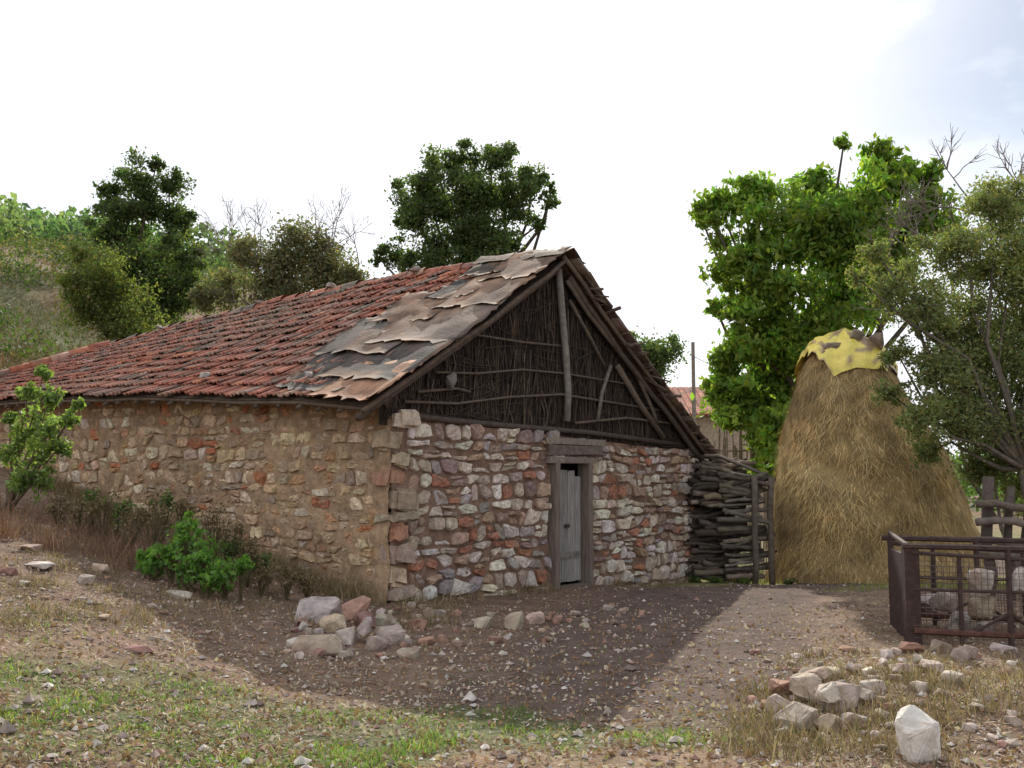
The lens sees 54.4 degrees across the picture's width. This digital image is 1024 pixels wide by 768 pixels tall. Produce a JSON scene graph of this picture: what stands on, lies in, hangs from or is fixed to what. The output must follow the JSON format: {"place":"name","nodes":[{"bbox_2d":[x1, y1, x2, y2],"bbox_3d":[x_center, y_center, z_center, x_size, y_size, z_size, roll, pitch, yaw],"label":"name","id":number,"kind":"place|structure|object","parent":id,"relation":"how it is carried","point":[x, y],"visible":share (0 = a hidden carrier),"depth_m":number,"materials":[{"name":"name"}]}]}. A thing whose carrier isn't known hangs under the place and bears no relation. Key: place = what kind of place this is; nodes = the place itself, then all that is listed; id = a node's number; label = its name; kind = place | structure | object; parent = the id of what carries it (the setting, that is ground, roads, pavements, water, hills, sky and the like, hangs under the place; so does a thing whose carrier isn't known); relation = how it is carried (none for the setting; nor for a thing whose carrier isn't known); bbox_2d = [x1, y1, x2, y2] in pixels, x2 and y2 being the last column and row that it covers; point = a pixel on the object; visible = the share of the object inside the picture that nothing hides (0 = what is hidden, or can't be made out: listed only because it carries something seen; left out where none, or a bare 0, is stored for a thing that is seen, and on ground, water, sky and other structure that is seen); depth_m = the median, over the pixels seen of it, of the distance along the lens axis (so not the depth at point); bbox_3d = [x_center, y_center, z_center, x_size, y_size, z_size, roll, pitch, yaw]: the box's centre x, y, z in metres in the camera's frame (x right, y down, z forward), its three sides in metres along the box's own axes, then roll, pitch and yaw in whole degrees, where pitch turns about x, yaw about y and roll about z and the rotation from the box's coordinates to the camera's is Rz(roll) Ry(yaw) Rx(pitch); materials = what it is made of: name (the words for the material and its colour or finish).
{"place":"outdoors","nodes":[
{"label":"outdoors","id":0,"kind":"place"},
{"bbox_2d":[0,244,1023,767],"bbox_3d":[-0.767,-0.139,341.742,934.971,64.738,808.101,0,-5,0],"label":"ground","id":1,"kind":"structure","parent":0,"point":[678,598],"depth_m":7.81,"materials":[{"name":"brown soil"}]},
{"bbox_2d":[0,363,85,511],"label":"leafy bush","id":2,"kind":"object","parent":1,"relation":"on","point":[22,481],"visible":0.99,"depth_m":12.52,"materials":[{"name":"green plant"}]},
{"bbox_2d":[0,260,186,369],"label":"hillside grass","id":3,"kind":"structure","parent":1,"relation":"on","point":[11,361],"depth_m":39.56,"materials":[{"name":"green plant"}]},
{"bbox_2d":[38,235,178,345],"bbox_3d":[-11.231,-1.515,27.368,3.977,5.232,2.889,0,-5,0],"label":"yellow green bush","id":4,"kind":"object","parent":1,"relation":"on","point":[111,288],"visible":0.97,"depth_m":27.07,"materials":[{"name":"green plant"}]},
{"bbox_2d":[0,491,247,590],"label":"dry weeds","id":5,"kind":"object","parent":1,"relation":"on","point":[45,543],"visible":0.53,"depth_m":10.64,"materials":[{"name":"brown plant"}]},
{"bbox_2d":[0,192,254,275],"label":"hillside forest","id":6,"kind":"object","parent":1,"relation":"on","point":[13,216],"visible":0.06,"depth_m":85.84,"materials":[{"name":"green plant"}]},
{"bbox_2d":[0,226,260,361],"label":"hillside shrubs","id":7,"kind":"object","parent":1,"relation":"on","point":[39,250],"visible":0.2,"depth_m":46.64,"materials":[{"name":"green plant"}]},
{"bbox_2d":[70,145,217,330],"bbox_3d":[-12.097,-3.462,32.500,4.519,8.560,4.306,4,-6,-35],"label":"oak tree","id":8,"kind":"object","parent":1,"relation":"on","point":[175,266],"visible":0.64,"depth_m":32.25,"materials":[{"name":"green plant"}]},
{"bbox_2d":[0,525,292,657],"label":"slope stones","id":9,"kind":"object","parent":1,"relation":"on","point":[82,578],"visible":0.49,"depth_m":9.15,"materials":[{"name":"grey stone"}]},
{"bbox_2d":[79,483,275,574],"bbox_3d":[-3.890,1.708,11.431,2.951,1.123,0.673,-2,-5,22],"label":"shrub","id":10,"kind":"object","parent":1,"relation":"on","point":[225,550],"visible":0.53,"depth_m":11.65,"materials":[{"name":"green plant"}]},
{"bbox_2d":[41,483,319,599],"bbox_3d":[-3.876,1.722,11.026,3.766,1.270,1.052,-2,-5,18],"label":"shrub","id":11,"kind":"object","parent":1,"relation":"on","point":[265,578],"visible":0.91,"depth_m":10.98,"materials":[{"name":"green plant"}]},
{"bbox_2d":[133,509,254,602],"bbox_3d":[-3.241,1.735,10.051,1.237,0.917,0.637,-2,-5,25],"label":"green weed","id":12,"kind":"object","parent":1,"relation":"on","point":[216,576],"visible":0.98,"depth_m":9.97,"materials":[{"name":"green plant"}]},
{"bbox_2d":[184,206,374,315],"bbox_3d":[-6.264,-1.089,27.446,5.140,7.609,3.482,0,-5,0],"label":"tree","id":13,"kind":"object","parent":1,"relation":"on","point":[273,279],"visible":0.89,"depth_m":26.90,"materials":[{"name":"green plant"}]},
{"bbox_2d":[191,178,379,308],"bbox_3d":[-6.287,-1.669,27.078,5.293,8.427,2.658,0,-5,0],"label":"bare bush","id":14,"kind":"object","parent":1,"relation":"on","point":[260,245],"visible":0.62,"depth_m":27.28,"materials":[{"name":"grey wood"}]},
{"bbox_2d":[0,246,719,603],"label":"stone barn","id":15,"kind":"structure","parent":1,"relation":"on","point":[486,424],"depth_m":13.63,"materials":[{"name":"stone"}]},
{"bbox_2d":[560,467,570,583],"bbox_3d":[0.572,2.086,14.467,0.020,1.740,0.960,-4,-6,37],"label":"door interior","id":16,"kind":"structure","parent":15,"relation":"in","point":[561,468],"depth_m":14.75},
{"bbox_2d":[286,595,447,658],"bbox_3d":[-1.359,2.242,9.306,1.558,0.408,2.912,0,-5,0],"label":"rock pile","id":17,"kind":"object","parent":1,"relation":"on","point":[333,614],"visible":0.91,"depth_m":8.93,"materials":[{"name":"grey stone"}]},
{"bbox_2d":[368,136,561,274],"bbox_3d":[-1.225,-1.270,26.255,4.886,10.440,3.190,-3,-6,27],"label":"oak tree","id":18,"kind":"object","parent":1,"relation":"on","point":[472,238],"visible":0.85,"depth_m":26.05,"materials":[{"name":"green plant"}]},
{"bbox_2d":[0,520,1023,767],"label":"fallen leaves","id":19,"kind":"object","parent":1,"relation":"on","point":[464,740],"visible":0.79,"depth_m":6.40,"materials":[{"name":"brown plant"}]},
{"bbox_2d":[0,467,1023,767],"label":"dry grass tufts","id":20,"kind":"object","parent":1,"relation":"on","point":[330,587],"visible":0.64,"depth_m":7.03,"materials":[{"name":"plant"}]},
{"bbox_2d":[0,503,1023,767],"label":"grass","id":21,"kind":"structure","parent":1,"relation":"on","point":[434,737],"depth_m":5.84,"materials":[{"name":"green plant"}]},
{"bbox_2d":[0,491,1023,767],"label":"pebbles","id":22,"kind":"object","parent":1,"relation":"on","point":[6,727],"visible":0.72,"depth_m":6.38,"materials":[{"name":"grey stone"}]},
{"bbox_2d":[0,487,1023,767],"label":"straw litter","id":23,"kind":"object","parent":1,"relation":"on","point":[346,673],"visible":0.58,"depth_m":6.59,"materials":[{"name":"beige plant"}]},
{"bbox_2d":[392,600,645,688],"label":"scattered rocks","id":24,"kind":"object","parent":1,"relation":"on","point":[513,620],"visible":0.81,"depth_m":10.10,"materials":[{"name":"grey stone"}]},
{"bbox_2d":[630,326,690,383],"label":"tree","id":25,"kind":"object","parent":1,"relation":"on","point":[658,356],"visible":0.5,"depth_m":45.67,"materials":[{"name":"green plant"}]},
{"bbox_2d":[684,453,776,584],"bbox_3d":[3.547,2.410,17.758,1.744,2.405,1.973,2,-5,-22],"label":"firewood stack","id":26,"kind":"object","parent":1,"relation":"on","point":[720,490],"visible":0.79,"depth_m":17.06,"materials":[{"name":"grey wood"}]},
{"bbox_2d":[691,416,774,526],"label":"walls","id":27,"kind":"structure","parent":1,"relation":"on","point":[708,430],"depth_m":35.97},
{"bbox_2d":[669,387,712,415],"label":"tiled roof","id":28,"kind":"structure","parent":27,"relation":"on","point":[685,399],"depth_m":37.27,"materials":[{"name":"tile"}]},
{"bbox_2d":[685,575,798,584],"bbox_3d":[4.230,3.332,16.847,2.555,0.245,0.628,1,-5,-12],"label":"shrub","id":29,"kind":"object","parent":1,"relation":"on","point":[695,579],"visible":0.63,"depth_m":16.70,"materials":[{"name":"green plant"}]},
{"bbox_2d":[713,429,774,562],"bbox_3d":[5.365,2.474,22.333,2.060,3.052,0.226,0,-5,0],"label":"stick fence","id":30,"kind":"object","parent":1,"relation":"on","point":[734,450],"visible":0.12,"depth_m":22.42,"materials":[{"name":"brown wood"}]},
{"bbox_2d":[691,342,915,422],"bbox_3d":[7.183,1.060,24.543,0.159,6.654,19.170,1,-5,-6],"label":"utility pole","id":31,"kind":"object","parent":1,"relation":"on","point":[693,357],"visible":0.16,"depth_m":34.08,"materials":[{"name":"brown wood"}]},
{"bbox_2d":[686,131,969,477],"bbox_3d":[6.947,-0.748,21.601,6.293,9.589,4.191,0,-5,0],"label":"walnut tree","id":32,"kind":"object","parent":1,"relation":"on","point":[820,220],"visible":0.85,"depth_m":20.86,"materials":[{"name":"green plant"}]},
{"bbox_2d":[762,327,997,584],"bbox_3d":[6.583,1.488,18.248,4.319,5.094,4.372,0,-5,0],"label":"haystack","id":33,"kind":"object","parent":1,"relation":"on","point":[849,490],"visible":0.75,"depth_m":17.07,"materials":[{"name":"plant"}]},
{"bbox_2d":[747,639,1021,755],"bbox_3d":[2.638,2.150,7.510,2.129,0.321,4.293,-2,-6,26],"label":"rock pile","id":34,"kind":"object","parent":1,"relation":"on","point":[802,681],"visible":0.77,"depth_m":6.51,"materials":[{"name":"beige stone"}]},
{"bbox_2d":[895,705,940,763],"bbox_3d":[2.212,1.934,5.423,0.231,0.350,0.201,-1,-5,16],"label":"white boulder","id":35,"kind":"object","parent":1,"relation":"on","point":[917,733],"visible":0.91,"depth_m":5.36,"materials":[{"name":"white stone"}]},
{"bbox_2d":[845,165,1023,518],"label":"olive tree","id":36,"kind":"object","parent":1,"relation":"on","point":[962,357],"visible":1,"depth_m":14.34,"materials":[{"name":"green plant"}]},
{"bbox_2d":[852,122,1023,566],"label":"bare tree","id":37,"kind":"object","parent":1,"relation":"on","point":[893,234],"visible":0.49,"depth_m":15.66,"materials":[{"name":"plant"}]},
{"bbox_2d":[881,531,1023,646],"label":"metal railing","id":38,"kind":"object","parent":1,"relation":"on","point":[910,606],"visible":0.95,"depth_m":9.29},
{"bbox_2d":[944,441,1023,516],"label":"distant trees","id":39,"kind":"object","parent":1,"relation":"on","point":[969,491],"visible":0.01,"depth_m":50.86,"materials":[{"name":"green plant"}]},
{"bbox_2d":[975,476,1023,599],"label":"wooden paling","id":40,"kind":"object","parent":1,"relation":"on","point":[987,520],"visible":0.66,"depth_m":12.29,"materials":[{"name":"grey wood"}]},
{"bbox_2d":[0,0,1023,472],"label":"sky","id":41,"kind":"structure","parent":0,"point":[633,107],"materials":[{"name":"white"}]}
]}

